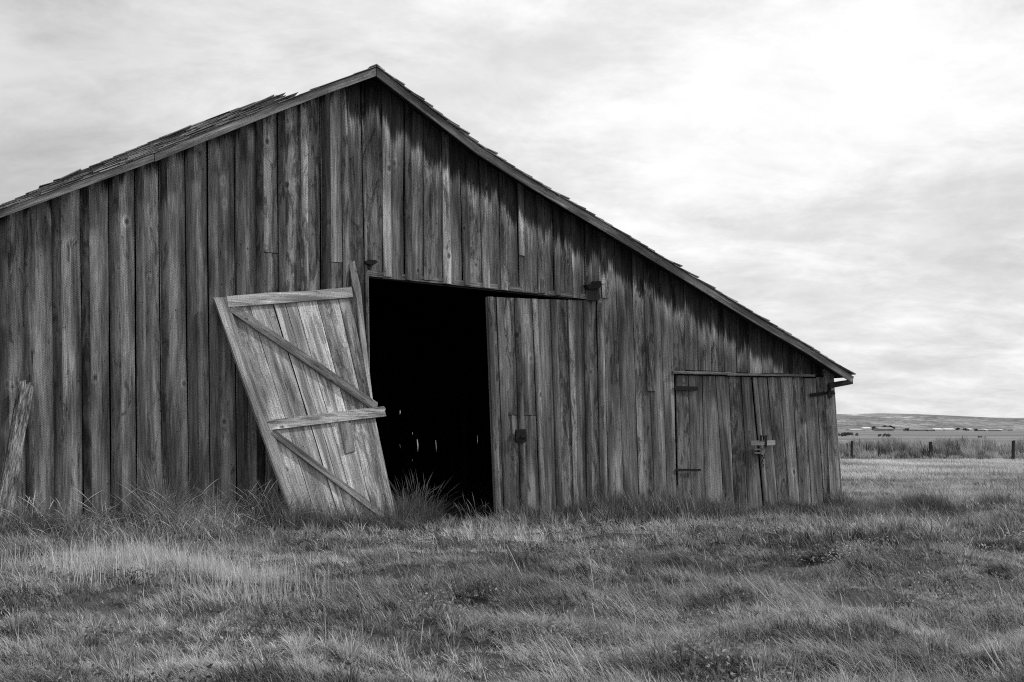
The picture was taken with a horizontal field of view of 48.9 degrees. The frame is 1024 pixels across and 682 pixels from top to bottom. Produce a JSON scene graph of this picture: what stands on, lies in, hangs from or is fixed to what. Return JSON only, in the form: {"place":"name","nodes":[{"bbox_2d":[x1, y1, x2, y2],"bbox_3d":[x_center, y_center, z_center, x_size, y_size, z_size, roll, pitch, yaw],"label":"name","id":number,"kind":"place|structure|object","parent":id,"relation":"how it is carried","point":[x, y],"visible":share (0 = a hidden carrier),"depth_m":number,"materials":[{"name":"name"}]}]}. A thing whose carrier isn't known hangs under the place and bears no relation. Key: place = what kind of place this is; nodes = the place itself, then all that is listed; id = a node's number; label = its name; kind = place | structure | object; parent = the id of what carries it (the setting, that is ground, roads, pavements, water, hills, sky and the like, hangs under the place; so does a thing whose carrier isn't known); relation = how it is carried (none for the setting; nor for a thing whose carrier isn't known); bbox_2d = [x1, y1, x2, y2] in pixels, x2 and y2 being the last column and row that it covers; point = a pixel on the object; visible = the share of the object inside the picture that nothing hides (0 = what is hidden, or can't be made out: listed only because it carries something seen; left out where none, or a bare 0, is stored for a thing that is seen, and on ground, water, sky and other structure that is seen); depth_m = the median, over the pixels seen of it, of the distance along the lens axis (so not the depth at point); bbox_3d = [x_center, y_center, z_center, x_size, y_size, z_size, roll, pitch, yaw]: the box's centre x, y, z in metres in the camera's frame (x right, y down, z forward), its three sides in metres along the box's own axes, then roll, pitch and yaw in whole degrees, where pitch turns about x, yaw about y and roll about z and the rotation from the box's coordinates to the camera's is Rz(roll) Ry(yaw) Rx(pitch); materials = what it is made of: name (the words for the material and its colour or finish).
{"place":"outdoors","nodes":[
{"label":"outdoors","id":0,"kind":"place"},
{"bbox_2d":[0,430,1023,681],"bbox_3d":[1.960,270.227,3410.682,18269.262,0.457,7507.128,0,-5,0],"label":"ground","id":1,"kind":"structure","parent":0,"point":[456,494],"depth_m":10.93,"materials":[{"name":"grey plant"}]},
{"bbox_2d":[0,380,33,536],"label":"wooden post","id":2,"kind":"object","parent":1,"relation":"on","point":[16,438],"visible":0.94,"depth_m":15.27,"materials":[{"name":"grey wood"}]},
{"bbox_2d":[26,492,276,546],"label":"pale grass","id":3,"kind":"structure","parent":1,"relation":"on","point":[188,531],"depth_m":15.31,"materials":[{"name":"grey plant"}]},
{"bbox_2d":[0,530,384,607],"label":"bleached straw","id":4,"kind":"object","parent":1,"relation":"on","point":[212,562],"visible":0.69,"depth_m":11.26,"materials":[{"name":"grey plant"}]},
{"bbox_2d":[0,441,458,544],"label":"tall grass","id":5,"kind":"structure","parent":1,"relation":"on","point":[28,518],"depth_m":15.83,"materials":[{"name":"grey plant"}]},
{"bbox_2d":[0,471,517,543],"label":"seeding grass","id":6,"kind":"structure","parent":1,"relation":"on","point":[164,497],"depth_m":15.74,"materials":[{"name":"grey plant"}]},
{"bbox_2d":[270,490,451,531],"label":"grass","id":7,"kind":"structure","parent":1,"relation":"on","point":[408,511],"depth_m":16.60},
{"bbox_2d":[394,637,401,670],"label":"dry stalk","id":8,"kind":"object","parent":1,"relation":"on","point":[398,654],"visible":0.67,"depth_m":7.17,"materials":[{"name":"grey plant"}]},
{"bbox_2d":[0,64,855,523],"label":"barn","id":9,"kind":"structure","parent":1,"relation":"on","point":[524,334],"depth_m":18.56,"materials":[{"name":"grey wood"}]},
{"bbox_2d":[213,260,395,520],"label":"barn door","id":10,"kind":"structure","parent":9,"relation":"attached to","point":[348,438],"depth_m":17.01,"materials":[{"name":"grey wood"}]},
{"bbox_2d":[485,297,599,517],"bbox_3d":[0.560,1.148,19.149,2.135,3.790,0.187,2,-5,-24],"label":"door","id":11,"kind":"structure","parent":9,"relation":"in","point":[572,394],"depth_m":19.16,"materials":[{"name":"grey wood"}]},
{"bbox_2d":[674,375,774,509],"bbox_3d":[3.898,1.900,20.569,2.143,2.514,0.150,2,-5,-24],"label":"door","id":12,"kind":"structure","parent":9,"relation":"in","point":[699,429],"depth_m":20.57,"materials":[{"name":"grey wood"}]},
{"bbox_2d":[752,377,834,506],"bbox_3d":[5.350,1.939,21.246,1.868,2.544,0.092,2,-5,-24],"label":"door","id":13,"kind":"structure","parent":9,"relation":"in","point":[798,399],"depth_m":21.24,"materials":[{"name":"grey wood"}]},
{"bbox_2d":[0,470,1023,558],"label":"meadow grass","id":14,"kind":"structure","parent":1,"relation":"on","point":[919,525],"depth_m":15.75,"materials":[{"name":"grey plant"}]},
{"bbox_2d":[0,519,1023,681],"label":"broadleaf weeds","id":15,"kind":"object","parent":1,"relation":"on","point":[725,650],"visible":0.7,"depth_m":9.37,"materials":[{"name":"grey plant"}]},
{"bbox_2d":[0,507,1023,681],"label":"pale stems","id":16,"kind":"object","parent":1,"relation":"on","point":[519,589],"visible":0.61,"depth_m":10.31,"materials":[{"name":"grey plant"}]},
{"bbox_2d":[491,550,558,569],"bbox_3d":[0.219,2.458,12.668,0.921,0.272,1.038,0,-5,0],"label":"tussock","id":17,"kind":"object","parent":1,"relation":"on","point":[524,556],"visible":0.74,"depth_m":12.65,"materials":[{"name":"grey plant"}]},
{"bbox_2d":[540,634,557,673],"bbox_3d":[0.250,2.010,7.136,0.154,0.305,0.013,2,-5,-19],"label":"dry stalk","id":18,"kind":"object","parent":1,"relation":"on","point":[548,653],"visible":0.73,"depth_m":7.13,"materials":[{"name":"grey plant"}]},
{"bbox_2d":[565,637,583,671],"bbox_3d":[0.407,2.006,7.115,0.158,0.282,0.012,1,-5,-18],"label":"dry stalk","id":19,"kind":"object","parent":1,"relation":"on","point":[573,652],"visible":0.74,"depth_m":7.11,"materials":[{"name":"grey plant"}]},
{"bbox_2d":[588,550,593,588],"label":"dry stalk","id":20,"kind":"object","parent":1,"relation":"on","point":[591,570],"visible":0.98,"depth_m":10.69,"materials":[{"name":"grey plant"}]},
{"bbox_2d":[492,477,883,527],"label":"weeds","id":21,"kind":"object","parent":1,"relation":"on","point":[663,505],"visible":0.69,"depth_m":19.22,"materials":[{"name":"grey plant"}]},
{"bbox_2d":[658,562,718,579],"bbox_3d":[1.864,2.479,11.952,0.892,0.284,0.740,-3,-5,33],"label":"tussock","id":22,"kind":"object","parent":1,"relation":"on","point":[689,568],"visible":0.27,"depth_m":11.92,"materials":[{"name":"grey plant"}]},
{"bbox_2d":[838,432,858,436],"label":"bush","id":23,"kind":"object","parent":1,"relation":"on","point":[845,434],"visible":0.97,"depth_m":229.11,"materials":[{"name":"grey plant"}]},
{"bbox_2d":[850,441,852,457],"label":"fence post","id":24,"kind":"object","parent":1,"relation":"on","point":[851,449],"visible":0.75,"depth_m":59.10,"materials":[{"name":"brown wood"}]},
{"bbox_2d":[796,500,914,517],"bbox_3d":[6.288,3.035,20.394,2.400,0.404,2.658,2,-5,-25],"label":"tussock","id":25,"kind":"object","parent":1,"relation":"on","point":[870,509],"visible":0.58,"depth_m":20.14,"materials":[{"name":"grey plant"}]},
{"bbox_2d":[846,429,864,430],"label":"farm building","id":26,"kind":"structure","parent":1,"relation":"on","point":[855,429],"depth_m":1146.67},
{"bbox_2d":[859,427,871,430],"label":"farm building","id":27,"kind":"structure","parent":1,"relation":"on","point":[867,428],"depth_m":1146.47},
{"bbox_2d":[873,427,893,430],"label":"farm building","id":28,"kind":"structure","parent":1,"relation":"on","point":[883,429],"depth_m":1146.66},
{"bbox_2d":[865,496,925,510],"bbox_3d":[7.010,3.045,21.161,1.925,0.368,1.726,-4,-6,43],"label":"tussock","id":29,"kind":"object","parent":1,"relation":"on","point":[885,502],"visible":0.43,"depth_m":20.83,"materials":[{"name":"grey plant"}]},
{"bbox_2d":[903,429,926,430],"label":"farm building","id":30,"kind":"structure","parent":1,"relation":"on","point":[915,430],"depth_m":1146.39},
{"bbox_2d":[877,489,979,516],"bbox_3d":[7.668,3.027,21.083,2.230,0.606,2.020,0,-5,0],"label":"tussock","id":31,"kind":"object","parent":1,"relation":"on","point":[923,501],"visible":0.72,"depth_m":20.83,"materials":[{"name":"grey plant"}]},
{"bbox_2d":[929,442,931,454],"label":"fence post","id":32,"kind":"object","parent":1,"relation":"on","point":[930,446],"visible":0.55,"depth_m":59.10,"materials":[{"name":"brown wood"}]},
{"bbox_2d":[839,435,1023,459],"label":"fence","id":33,"kind":"object","parent":1,"relation":"on","point":[961,448],"visible":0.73,"depth_m":62.08,"materials":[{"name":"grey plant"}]},
{"bbox_2d":[941,428,955,430],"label":"farm building","id":34,"kind":"structure","parent":1,"relation":"on","point":[948,429],"depth_m":1146.39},
{"bbox_2d":[885,509,1023,528],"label":"tussock","id":35,"kind":"object","parent":1,"relation":"on","point":[961,519],"visible":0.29,"depth_m":17.50,"materials":[{"name":"grey plant"}]},
{"bbox_2d":[980,643,1007,680],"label":"dry stalk","id":36,"kind":"object","parent":1,"relation":"on","point":[993,661],"visible":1,"depth_m":6.72,"materials":[{"name":"grey plant"}]},
{"bbox_2d":[964,489,1023,507],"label":"tussock","id":37,"kind":"object","parent":1,"relation":"on","point":[998,498],"visible":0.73,"depth_m":22.14,"materials":[{"name":"grey plant"}]},
{"bbox_2d":[988,639,1008,676],"bbox_3d":[2.995,1.955,6.919,0.175,0.259,0.014,1,-5,-16],"label":"dry stalk","id":38,"kind":"object","parent":1,"relation":"on","point":[996,655],"visible":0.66,"depth_m":6.91,"materials":[{"name":"grey plant"}]},
{"bbox_2d":[1011,440,1014,458],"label":"fence post","id":39,"kind":"object","parent":1,"relation":"on","point":[1013,450],"visible":0.71,"depth_m":55.15,"materials":[{"name":"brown wood"}]},
{"bbox_2d":[0,0,1023,417],"label":"sky","id":40,"kind":"structure","parent":0,"point":[849,174],"materials":[{"name":"white"}]},
{"bbox_2d":[837,413,1023,429],"bbox_3d":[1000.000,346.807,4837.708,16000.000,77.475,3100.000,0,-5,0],"label":"hill","id":41,"kind":"structure","parent":0,"point":[896,421],"depth_m":4090.38,"materials":[{"name":"grey plant"}]},
{"bbox_2d":[840,457,1023,479],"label":"field grass","id":42,"kind":"structure","parent":0,"point":[1018,466],"depth_m":43.43,"materials":[{"name":"grey plant"}]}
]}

